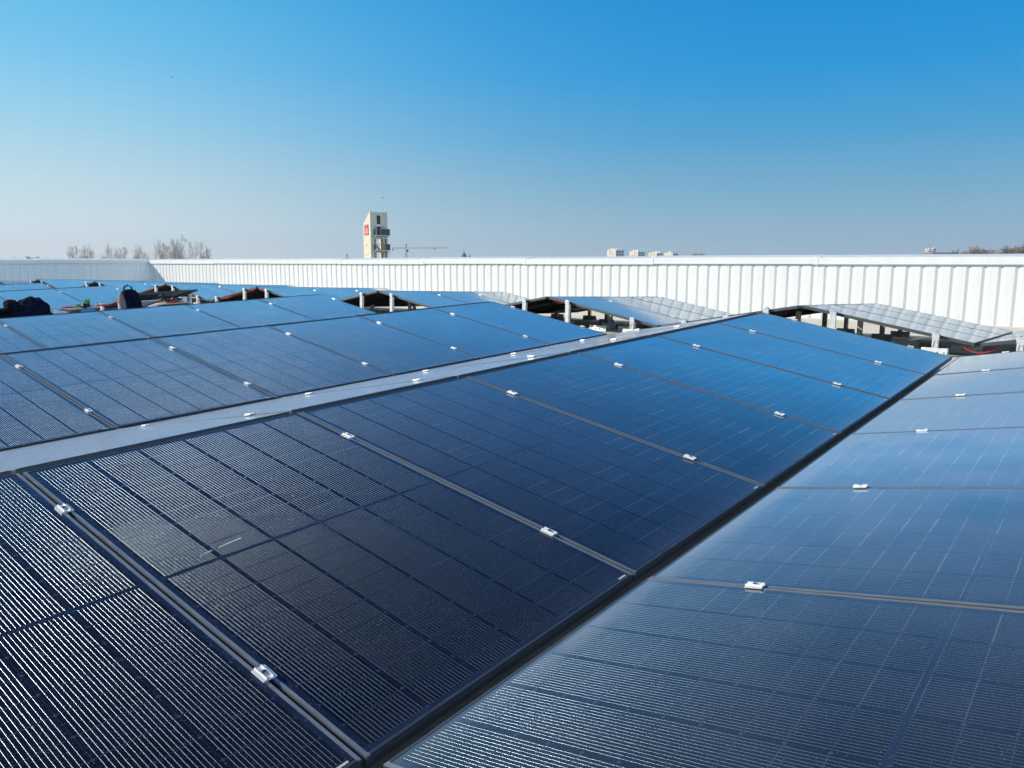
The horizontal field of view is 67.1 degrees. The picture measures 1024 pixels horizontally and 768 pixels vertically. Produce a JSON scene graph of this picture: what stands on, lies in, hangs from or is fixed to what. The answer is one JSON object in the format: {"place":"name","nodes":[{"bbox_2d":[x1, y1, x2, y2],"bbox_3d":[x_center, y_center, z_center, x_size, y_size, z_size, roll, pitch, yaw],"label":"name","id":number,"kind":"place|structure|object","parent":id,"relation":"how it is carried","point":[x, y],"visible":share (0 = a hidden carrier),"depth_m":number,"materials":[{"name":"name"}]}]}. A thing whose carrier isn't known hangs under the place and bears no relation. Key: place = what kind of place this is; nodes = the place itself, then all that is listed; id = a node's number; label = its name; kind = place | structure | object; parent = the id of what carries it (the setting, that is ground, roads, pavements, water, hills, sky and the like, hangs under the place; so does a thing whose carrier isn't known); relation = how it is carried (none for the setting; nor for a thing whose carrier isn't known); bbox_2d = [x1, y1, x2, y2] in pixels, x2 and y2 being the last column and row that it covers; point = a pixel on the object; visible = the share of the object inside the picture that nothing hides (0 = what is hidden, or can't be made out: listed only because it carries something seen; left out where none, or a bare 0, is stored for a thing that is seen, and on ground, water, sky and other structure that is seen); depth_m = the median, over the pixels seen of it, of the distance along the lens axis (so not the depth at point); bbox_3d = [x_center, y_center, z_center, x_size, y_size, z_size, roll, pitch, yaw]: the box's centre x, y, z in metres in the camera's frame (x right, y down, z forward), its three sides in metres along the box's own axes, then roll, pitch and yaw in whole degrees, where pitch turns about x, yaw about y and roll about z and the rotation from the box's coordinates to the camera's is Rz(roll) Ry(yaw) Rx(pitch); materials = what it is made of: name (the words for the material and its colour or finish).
{"place":"outdoors","nodes":[
{"label":"outdoors","id":0,"kind":"place"},
{"bbox_2d":[363,197,389,257],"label":"training tower","id":1,"kind":"structure","parent":0,"point":[375,226],"depth_m":197.74,"materials":[{"name":"concrete"}]},
{"bbox_2d":[0,0,1023,259],"label":"sky","id":2,"kind":"structure","parent":0,"point":[236,128],"materials":[{"name":"blue"}]},
{"bbox_2d":[95,297,1016,767],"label":"roof","id":3,"kind":"structure","parent":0,"point":[923,341],"depth_m":3.55,"materials":[{"name":"black metal"}]},
{"bbox_2d":[0,323,44,352],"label":"solar panel","id":4,"kind":"object","parent":3,"relation":"on","point":[11,340],"visible":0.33,"depth_m":8.18,"materials":[{"name":"blue glass"}]},
{"bbox_2d":[0,283,51,290],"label":"solar panel","id":5,"kind":"object","parent":3,"relation":"on","point":[12,287],"visible":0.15,"depth_m":18.49,"materials":[{"name":"blue glass"}]},
{"bbox_2d":[0,289,82,310],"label":"solar panel","id":6,"kind":"object","parent":3,"relation":"on","point":[54,298],"visible":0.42,"depth_m":15.21,"materials":[{"name":"blue glass"}]},
{"bbox_2d":[0,355,114,450],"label":"solar panel","id":7,"kind":"object","parent":3,"relation":"on","point":[34,410],"visible":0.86,"depth_m":4.82,"materials":[{"name":"blue glass"}]},
{"bbox_2d":[0,338,146,355],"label":"solar panel","id":8,"kind":"object","parent":3,"relation":"on","point":[75,346],"visible":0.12,"depth_m":6.25,"materials":[{"name":"glass"}]},
{"bbox_2d":[0,258,149,284],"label":"parapet wall","id":9,"kind":"structure","parent":3,"relation":"on","point":[33,269],"depth_m":25.95,"materials":[{"name":"white metal"}]},
{"bbox_2d":[0,311,150,347],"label":"solar panel","id":10,"kind":"object","parent":3,"relation":"on","point":[56,330],"visible":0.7,"depth_m":8.89,"materials":[{"name":"blue glass"}]},
{"bbox_2d":[55,286,121,308],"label":"solar panel","id":11,"kind":"object","parent":3,"relation":"on","point":[96,295],"visible":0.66,"depth_m":15.96,"materials":[{"name":"blue glass"}]},
{"bbox_2d":[117,285,141,308],"bbox_3d":[-6.048,-1.229,12.262,0.299,0.694,0.384,5,12,31],"label":"backpack","id":12,"kind":"object","parent":3,"relation":"on","point":[128,298],"visible":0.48,"depth_m":12.17,"materials":[{"name":"black fabric"}]},
{"bbox_2d":[2,339,274,428],"bbox_3d":[-2.773,-0.047,5.712,1.781,0.037,1.142,19,20,35],"label":"solar panel","id":13,"kind":"object","parent":3,"relation":"on","point":[119,385],"visible":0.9,"depth_m":5.61,"materials":[{"name":"blue glass"}]},
{"bbox_2d":[0,412,289,475],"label":"solar panel","id":14,"kind":"object","parent":3,"relation":"on","point":[21,460],"visible":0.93,"depth_m":3.45,"materials":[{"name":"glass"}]},
{"bbox_2d":[141,282,182,286],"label":"solar panel","id":15,"kind":"object","parent":3,"relation":"on","point":[151,284],"visible":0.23,"depth_m":21.14,"materials":[{"name":"blue glass"}]},
{"bbox_2d":[99,305,240,336],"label":"solar panel","id":16,"kind":"object","parent":3,"relation":"on","point":[166,320],"visible":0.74,"depth_m":9.78,"materials":[{"name":"blue glass"}]},
{"bbox_2d":[0,473,362,767],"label":"solar panel","id":17,"kind":"object","parent":3,"relation":"on","point":[109,658],"visible":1,"depth_m":1.79,"materials":[{"name":"black glass"}]},
{"bbox_2d":[188,293,191,303],"bbox_3d":[-6.234,-1.589,14.970,0.250,0.448,0.124,6,13,34],"label":"mounting post","id":18,"kind":"object","parent":3,"relation":"on","point":[190,298],"visible":0.28,"depth_m":14.94,"materials":[{"name":"metal"}]},
{"bbox_2d":[96,289,197,308],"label":"solar panel","id":19,"kind":"object","parent":18,"relation":"attached to","point":[144,296],"visible":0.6,"depth_m":14.63,"materials":[{"name":"glass"}]},
{"bbox_2d":[193,295,199,303],"bbox_3d":[-6.911,-1.835,17.005,0.250,0.254,0.124,7,9,37],"label":"mounting post","id":20,"kind":"object","parent":3,"relation":"on","point":[197,298],"visible":0.65,"depth_m":16.98,"materials":[{"name":"metal"}]},
{"bbox_2d":[166,284,234,300],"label":"solar panel","id":21,"kind":"object","parent":20,"relation":"on","point":[207,292],"visible":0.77,"depth_m":17.83,"materials":[{"name":"blue glass"}]},
{"bbox_2d":[147,326,260,338],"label":"solar panel","id":22,"kind":"object","parent":3,"relation":"on","point":[200,332],"visible":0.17,"depth_m":7.07,"materials":[{"name":"glass"}]},
{"bbox_2d":[213,284,258,291],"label":"solar panel","id":23,"kind":"object","parent":3,"relation":"on","point":[233,288],"visible":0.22,"depth_m":18.84,"materials":[{"name":"blue glass"}]},
{"bbox_2d":[243,288,246,299],"bbox_3d":[-5.496,-1.756,15.888,0.250,0.448,0.124,6,9,35],"label":"mounting post","id":24,"kind":"object","parent":3,"relation":"on","point":[244,294],"visible":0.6,"depth_m":15.86,"materials":[{"name":"metal"}]},
{"bbox_2d":[209,287,276,301],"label":"solar panel","id":25,"kind":"object","parent":24,"relation":"on","point":[256,293],"visible":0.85,"depth_m":16.73,"materials":[{"name":"glass"}]},
{"bbox_2d":[187,299,313,327],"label":"solar panel","id":26,"kind":"object","parent":3,"relation":"on","point":[247,313],"visible":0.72,"depth_m":10.68,"materials":[{"name":"blue glass"}]},
{"bbox_2d":[153,326,391,398],"bbox_3d":[-2.057,-0.221,6.600,1.781,0.035,1.142,20,21,35],"label":"solar panel","id":27,"kind":"object","parent":3,"relation":"on","point":[275,363],"visible":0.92,"depth_m":6.51,"materials":[{"name":"blue glass"}]},
{"bbox_2d":[127,376,456,427],"bbox_3d":[-1.355,0.129,4.604,1.781,0.038,1.142,-6,5,39],"label":"solar panel","id":28,"kind":"object","parent":3,"relation":"on","point":[296,404],"visible":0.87,"depth_m":4.38,"materials":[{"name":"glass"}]},
{"bbox_2d":[258,287,339,299],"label":"solar panel","id":29,"kind":"object","parent":3,"relation":"on","point":[288,291],"visible":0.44,"depth_m":15.77,"materials":[{"name":"blue glass"}]},
{"bbox_2d":[258,294,375,319],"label":"solar panel","id":30,"kind":"object","parent":3,"relation":"on","point":[317,307],"visible":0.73,"depth_m":11.57,"materials":[{"name":"blue glass"}]},
{"bbox_2d":[23,412,632,767],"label":"solar panel","id":31,"kind":"object","parent":3,"relation":"on","point":[368,606],"visible":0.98,"depth_m":2.38,"materials":[{"name":"blue glass"}]},
{"bbox_2d":[55,503,73,513],"bbox_3d":[-1.429,0.409,2.467,0.052,0.041,0.038,20,21,35],"label":"panel clamp","id":32,"kind":"object","parent":31,"relation":"attached to","point":[64,508],"visible":0.86,"depth_m":2.46,"materials":[{"name":"silver metal"}]},
{"bbox_2d":[251,664,276,682],"bbox_3d":[-0.595,0.705,1.853,0.052,0.041,0.038,20,21,36],"label":"panel clamp","id":33,"kind":"object","parent":31,"relation":"attached to","point":[263,673],"visible":0.89,"depth_m":1.84,"materials":[{"name":"silver metal"}]},
{"bbox_2d":[306,287,364,298],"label":"solar panel","id":34,"kind":"object","parent":3,"relation":"on","point":[341,293],"visible":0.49,"depth_m":16.62,"materials":[{"name":"blue glass"}]},
{"bbox_2d":[350,288,392,292],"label":"solar panel","id":35,"kind":"object","parent":3,"relation":"on","point":[365,290],"visible":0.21,"depth_m":17.68,"materials":[{"name":"blue glass"}]},
{"bbox_2d":[269,316,480,375],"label":"solar panel","id":36,"kind":"object","parent":3,"relation":"on","point":[387,349],"visible":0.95,"depth_m":7.41,"materials":[{"name":"blue glass"}]},
{"bbox_2d":[408,302,411,309],"bbox_3d":[-1.929,-1.470,14.587,0.250,0.376,0.124,7,9,38],"label":"support leg","id":37,"kind":"object","parent":3,"relation":"on","point":[409,305],"visible":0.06,"depth_m":14.57,"materials":[{"name":"metal"}]},
{"bbox_2d":[339,291,397,306],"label":"solar panel","id":38,"kind":"object","parent":37,"relation":"on","point":[373,297],"visible":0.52,"depth_m":14.45,"materials":[{"name":"black glass"}]},
{"bbox_2d":[364,291,463,306],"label":"solar panel","id":39,"kind":"object","parent":37,"relation":"on","point":[399,303],"visible":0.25,"depth_m":15.75,"materials":[{"name":"black glass"}]},
{"bbox_2d":[281,352,568,397],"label":"solar panel","id":40,"kind":"object","parent":3,"relation":"on","point":[464,371],"visible":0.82,"depth_m":5.32,"materials":[{"name":"grey glass"}]},
{"bbox_2d":[360,308,550,358],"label":"solar panel","id":41,"kind":"object","parent":3,"relation":"on","point":[481,340],"visible":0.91,"depth_m":8.31,"materials":[{"name":"blue glass"}]},
{"bbox_2d":[434,302,606,344],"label":"solar panel","id":42,"kind":"object","parent":3,"relation":"on","point":[545,329],"visible":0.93,"depth_m":9.20,"materials":[{"name":"blue glass"}]},
{"bbox_2d":[401,335,649,374],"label":"solar panel","id":43,"kind":"object","parent":3,"relation":"on","point":[579,348],"visible":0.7,"depth_m":6.21,"materials":[{"name":"grey glass"}]},
{"bbox_2d":[300,377,762,581],"bbox_3d":[0.068,0.305,3.492,1.781,0.036,1.142,20,20,35],"label":"solar panel","id":44,"kind":"object","parent":3,"relation":"on","point":[636,508],"visible":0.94,"depth_m":3.33,"materials":[{"name":"blue glass"}]},
{"bbox_2d":[565,299,570,322],"bbox_3d":[0.790,-0.976,10.977,0.250,0.448,0.124,8,10,40],"label":"mounting post","id":45,"kind":"object","parent":3,"relation":"on","point":[567,309],"visible":0.59,"depth_m":10.95,"materials":[{"name":"metal"}]},
{"bbox_2d":[561,305,576,324],"bbox_3d":[0.912,-1.117,12.367,0.250,0.376,0.124,7,9,38],"label":"support leg","id":46,"kind":"object","parent":3,"relation":"on","point":[573,322],"visible":0.13,"depth_m":12.35,"materials":[{"name":"metal"}]},
{"bbox_2d":[504,296,587,309],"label":"solar panel","id":47,"kind":"object","parent":46,"relation":"on","point":[537,301],"visible":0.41,"depth_m":11.89,"materials":[{"name":"black glass"}]},
{"bbox_2d":[148,254,1023,332],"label":"parapet wall","id":48,"kind":"structure","parent":3,"relation":"on","point":[985,289],"depth_m":14.78,"materials":[{"name":"white metal"}]},
{"bbox_2d":[489,322,709,357],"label":"solar panel","id":49,"kind":"object","parent":3,"relation":"on","point":[652,333],"visible":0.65,"depth_m":7.13,"materials":[{"name":"grey glass"}]},
{"bbox_2d":[589,325,609,331],"bbox_3d":[1.266,-0.813,11.229,0.300,0.082,0.124,8,10,41],"label":"loose bracket","id":50,"kind":"object","parent":3,"relation":"on","point":[604,328],"visible":0.97,"depth_m":11.18,"materials":[{"name":"metal"}]},
{"bbox_2d":[599,314,613,323],"bbox_3d":[1.627,-1.218,13.267,0.250,0.376,0.124,7,9,38],"label":"support leg","id":51,"kind":"object","parent":3,"relation":"on","point":[604,320],"visible":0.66,"depth_m":13.26,"materials":[{"name":"metal"}]},
{"bbox_2d":[527,296,589,313],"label":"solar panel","id":52,"kind":"object","parent":51,"relation":"on","point":[551,306],"visible":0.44,"depth_m":13.58,"materials":[{"name":"glass"}]},
{"bbox_2d":[602,315,618,328],"bbox_3d":[1.516,-1.043,11.895,0.250,0.376,0.124,7,9,38],"label":"support leg","id":53,"kind":"object","parent":3,"relation":"on","point":[611,324],"visible":0.55,"depth_m":11.88,"materials":[{"name":"metal"}]},
{"bbox_2d":[596,297,713,320],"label":"solar panel","id":54,"kind":"object","parent":53,"relation":"on","point":[661,309],"visible":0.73,"depth_m":12.04,"materials":[{"name":"grey glass"}]},
{"bbox_2d":[467,353,839,491],"bbox_3d":[0.784,0.131,4.380,1.781,0.036,1.142,20,21,35],"label":"solar panel","id":55,"kind":"object","parent":3,"relation":"on","point":[765,449],"visible":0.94,"depth_m":4.25,"materials":[{"name":"blue glass"}]},
{"bbox_2d":[562,312,756,343],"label":"solar panel","id":56,"kind":"object","parent":3,"relation":"on","point":[715,320],"visible":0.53,"depth_m":8.03,"materials":[{"name":"grey glass"}]},
{"bbox_2d":[383,578,1023,767],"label":"solar panel","id":57,"kind":"object","parent":3,"relation":"on","point":[654,673],"visible":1,"depth_m":1.69,"materials":[{"name":"blue glass"}]},
{"bbox_2d":[744,581,765,588],"bbox_3d":[0.718,0.605,2.275,0.052,0.041,0.038,-6,5,40],"label":"panel clamp","id":58,"kind":"object","parent":57,"relation":"attached to","point":[756,585],"visible":0.82,"depth_m":2.27,"materials":[{"name":"silver metal"}]},
{"bbox_2d":[578,336,889,437],"bbox_3d":[1.500,-0.043,5.269,1.781,0.035,1.142,20,20,35],"label":"solar panel","id":59,"kind":"object","parent":3,"relation":"on","point":[842,410],"visible":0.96,"depth_m":5.16,"materials":[{"name":"blue glass"}]},
{"bbox_2d":[658,323,925,402],"bbox_3d":[2.215,-0.217,6.157,1.781,0.035,1.142,20,20,35],"label":"solar panel","id":60,"kind":"object","parent":3,"relation":"on","point":[891,383],"visible":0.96,"depth_m":6.06,"materials":[{"name":"blue glass"}]},
{"bbox_2d":[829,309,837,328],"bbox_3d":[3.631,-0.624,8.757,0.250,0.448,0.124,6,9,35],"label":"mounting post","id":61,"kind":"object","parent":3,"relation":"on","point":[834,313],"visible":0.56,"depth_m":8.72,"materials":[{"name":"metal"}]},
{"bbox_2d":[718,313,951,377],"bbox_3d":[2.931,-0.391,7.045,1.781,0.035,1.142,20,20,35],"label":"solar panel","id":62,"kind":"object","parent":3,"relation":"on","point":[927,363],"visible":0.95,"depth_m":6.97,"materials":[{"name":"blue glass"}]},
{"bbox_2d":[650,488,1023,610],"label":"solar panel","id":63,"kind":"object","parent":3,"relation":"on","point":[959,546],"visible":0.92,"depth_m":2.49,"materials":[{"name":"blue glass"}]},
{"bbox_2d":[837,317,854,333],"bbox_3d":[5.153,-0.962,11.908,0.250,0.376,0.124,7,9,38],"label":"support leg","id":64,"kind":"object","parent":3,"relation":"on","point":[845,328],"visible":0.46,"depth_m":11.89,"materials":[{"name":"metal"}]},
{"bbox_2d":[871,325,891,340],"bbox_3d":[5.072,-0.791,10.575,0.250,0.376,0.124,7,9,38],"label":"support leg","id":65,"kind":"object","parent":3,"relation":"on","point":[881,335],"visible":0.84,"depth_m":10.56,"materials":[{"name":"metal"}]},
{"bbox_2d":[836,304,1001,339],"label":"solar panel","id":66,"kind":"object","parent":65,"relation":"on","point":[949,326],"visible":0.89,"depth_m":9.76,"materials":[{"name":"grey glass"}]},
{"bbox_2d":[860,304,1012,335],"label":"solar panel","id":67,"kind":"object","parent":65,"relation":"on","point":[1003,332],"visible":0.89,"depth_m":10.66,"materials":[{"name":"grey glass"}]},
{"bbox_2d":[776,427,1023,487],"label":"solar panel","id":68,"kind":"object","parent":3,"relation":"on","point":[979,458],"visible":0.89,"depth_m":3.46,"materials":[{"name":"blue glass"}]},
{"bbox_2d":[890,330,909,336],"bbox_3d":[5.757,-0.887,11.436,0.250,0.376,0.124,7,9,38],"label":"support leg","id":69,"kind":"object","parent":3,"relation":"on","point":[900,333],"visible":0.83,"depth_m":11.42,"materials":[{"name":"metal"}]},
{"bbox_2d":[891,340,919,347],"bbox_3d":[4.676,-0.473,9.197,0.300,0.082,0.124,7,9,36],"label":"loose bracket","id":70,"kind":"object","parent":3,"relation":"on","point":[915,344],"visible":0.53,"depth_m":9.14,"materials":[{"name":"metal"}]},
{"bbox_2d":[921,332,948,355],"bbox_3d":[4.453,-0.425,8.125,0.250,0.254,0.124,7,9,38],"label":"mounting post","id":71,"kind":"object","parent":3,"relation":"on","point":[934,347],"visible":0.82,"depth_m":8.10,"materials":[{"name":"metal"}]},
{"bbox_2d":[851,392,1023,433],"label":"solar panel","id":72,"kind":"object","parent":3,"relation":"on","point":[1000,410],"visible":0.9,"depth_m":4.41,"materials":[{"name":"blue glass"}]},
{"bbox_2d":[941,341,965,349],"bbox_3d":[5.179,-0.491,9.044,0.250,0.181,0.124,7,9,38],"label":"support leg","id":73,"kind":"object","parent":3,"relation":"on","point":[946,344],"visible":0.44,"depth_m":9.05,"materials":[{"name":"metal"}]},
{"bbox_2d":[803,305,989,345],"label":"solar panel","id":74,"kind":"object","parent":73,"relation":"on","point":[921,329],"visible":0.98,"depth_m":8.71,"materials":[{"name":"grey glass"}]},
{"bbox_2d":[900,368,1023,399],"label":"solar panel","id":75,"kind":"object","parent":3,"relation":"on","point":[983,382],"visible":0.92,"depth_m":5.34,"materials":[{"name":"blue glass"}]},
{"bbox_2d":[950,344,982,353],"bbox_3d":[5.078,-0.390,8.630,0.300,0.082,0.124,7,9,36],"label":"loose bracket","id":76,"kind":"object","parent":3,"relation":"on","point":[958,348],"visible":0.87,"depth_m":8.60,"materials":[{"name":"metal"}]},
{"bbox_2d":[934,351,1023,374],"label":"solar panel","id":77,"kind":"object","parent":3,"relation":"on","point":[994,361],"visible":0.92,"depth_m":6.26,"materials":[{"name":"blue glass"}]},
{"bbox_2d":[1016,336,1023,350],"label":"mounting post","id":78,"kind":"object","parent":3,"relation":"on","point":[1020,343],"visible":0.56,"depth_m":7.64,"materials":[{"name":"metal"}]},
{"bbox_2d":[980,336,1023,346],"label":"solar panel","id":79,"kind":"object","parent":78,"relation":"on","point":[1004,340],"visible":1,"depth_m":7.88,"materials":[{"name":"grey glass"}]},
{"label":"support leg","id":80,"kind":"object","parent":3,"relation":"on","visible":0},
{"bbox_2d":[661,305,808,325],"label":"solar panel","id":81,"kind":"object","parent":80,"relation":"on","point":[788,309],"visible":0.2,"depth_m":9.61,"materials":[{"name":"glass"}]},
{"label":"support leg","id":82,"kind":"object","parent":3,"relation":"on","visible":0},
{"bbox_2d":[549,297,681,326],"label":"solar panel","id":83,"kind":"object","parent":82,"relation":"on","point":[626,312],"visible":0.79,"depth_m":11.01,"materials":[{"name":"blue glass"}]},
{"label":"support leg","id":84,"kind":"object","parent":3,"relation":"on","visible":0},
{"bbox_2d":[632,297,733,316],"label":"solar panel","id":85,"kind":"object","parent":84,"relation":"on","point":[701,310],"visible":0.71,"depth_m":12.97,"materials":[{"name":"grey glass"}]},
{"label":"support leg","id":86,"kind":"object","parent":3,"relation":"on","visible":0},
{"bbox_2d":[379,291,467,307],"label":"solar panel","id":87,"kind":"object","parent":86,"relation":"on","point":[426,299],"visible":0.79,"depth_m":13.41,"materials":[{"name":"blue glass"}]},
{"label":"support leg","id":88,"kind":"object","parent":3,"relation":"on","visible":0},
{"bbox_2d":[470,292,529,302],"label":"solar panel","id":89,"kind":"object","parent":88,"relation":"on","point":[506,297],"visible":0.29,"depth_m":15.32,"materials":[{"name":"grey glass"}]},
{"bbox_3d":[-9.163,-2.114,18.765,0.250,0.253,0.124,8,10,41],"label":"mounting post","id":90,"kind":"object","parent":3,"relation":"on","visible":0},
{"bbox_2d":[138,283,177,292],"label":"solar panel","id":91,"kind":"object","parent":90,"relation":"attached to","point":[163,287],"visible":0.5,"depth_m":18.51,"materials":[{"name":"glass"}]},
{"bbox_3d":[-10.573,-2.385,19.856,0.250,0.448,0.124,7,9,38],"label":"mounting post","id":92,"kind":"object","parent":3,"relation":"on","visible":0},
{"bbox_2d":[95,281,152,291],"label":"solar panel","id":93,"kind":"object","parent":92,"relation":"attached to","point":[136,286],"visible":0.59,"depth_m":20.19,"materials":[{"name":"blue glass"}]},
{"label":"mounting post","id":94,"kind":"object","parent":3,"relation":"on","visible":0},
{"bbox_2d":[38,279,84,287],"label":"solar panel","id":95,"kind":"object","parent":94,"relation":"attached to","point":[59,283],"visible":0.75,"depth_m":22.30,"materials":[{"name":"blue glass"}]},
{"bbox_2d":[607,247,623,255],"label":"tower block","id":96,"kind":"structure","parent":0,"point":[614,252],"depth_m":892.28,"materials":[{"name":"white paint"}]},
{"label":"ground","id":97,"kind":"structure","parent":0,"visible":0},
{"bbox_2d":[169,234,202,258],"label":"bare tree","id":98,"kind":"object","parent":97,"relation":"on","point":[180,257],"visible":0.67,"depth_m":149.90,"materials":[{"name":"brown plant"}]},
{"bbox_2d":[963,245,1002,253],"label":"bare tree","id":99,"kind":"object","parent":97,"relation":"on","point":[976,250],"visible":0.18,"depth_m":260.00,"materials":[{"name":"brown plant"}]},
{"bbox_2d":[1000,241,1023,253],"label":"bare tree","id":100,"kind":"object","parent":97,"relation":"on","point":[1019,250],"visible":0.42,"depth_m":256.01,"materials":[{"name":"brown plant"}]},
{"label":"support leg","id":101,"kind":"object","parent":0,"visible":0},
{"bbox_2d":[427,291,508,303],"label":"solar panel","id":102,"kind":"object","parent":101,"relation":"on","point":[467,297],"visible":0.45,"depth_m":14.45,"materials":[{"name":"blue glass"}]},
{"bbox_3d":[-6.598,-0.791,9.820,0.258,0.281,0.494,7,13,38],"label":"sleeve","id":103,"kind":"object","parent":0,"visible":0},
{"bbox_2d":[3,296,52,317],"bbox_3d":[-6.418,-0.909,10.106,0.425,0.468,0.887,7,13,38],"label":"jacket","id":104,"kind":"object","parent":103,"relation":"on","point":[32,306],"visible":0.41,"depth_m":10.09,"materials":[{"name":"black fabric"}]},
{"bbox_2d":[0,299,24,312],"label":"cap","id":105,"kind":"object","parent":104,"relation":"on","point":[10,305],"visible":1,"depth_m":9.88,"materials":[{"name":"black fabric"}]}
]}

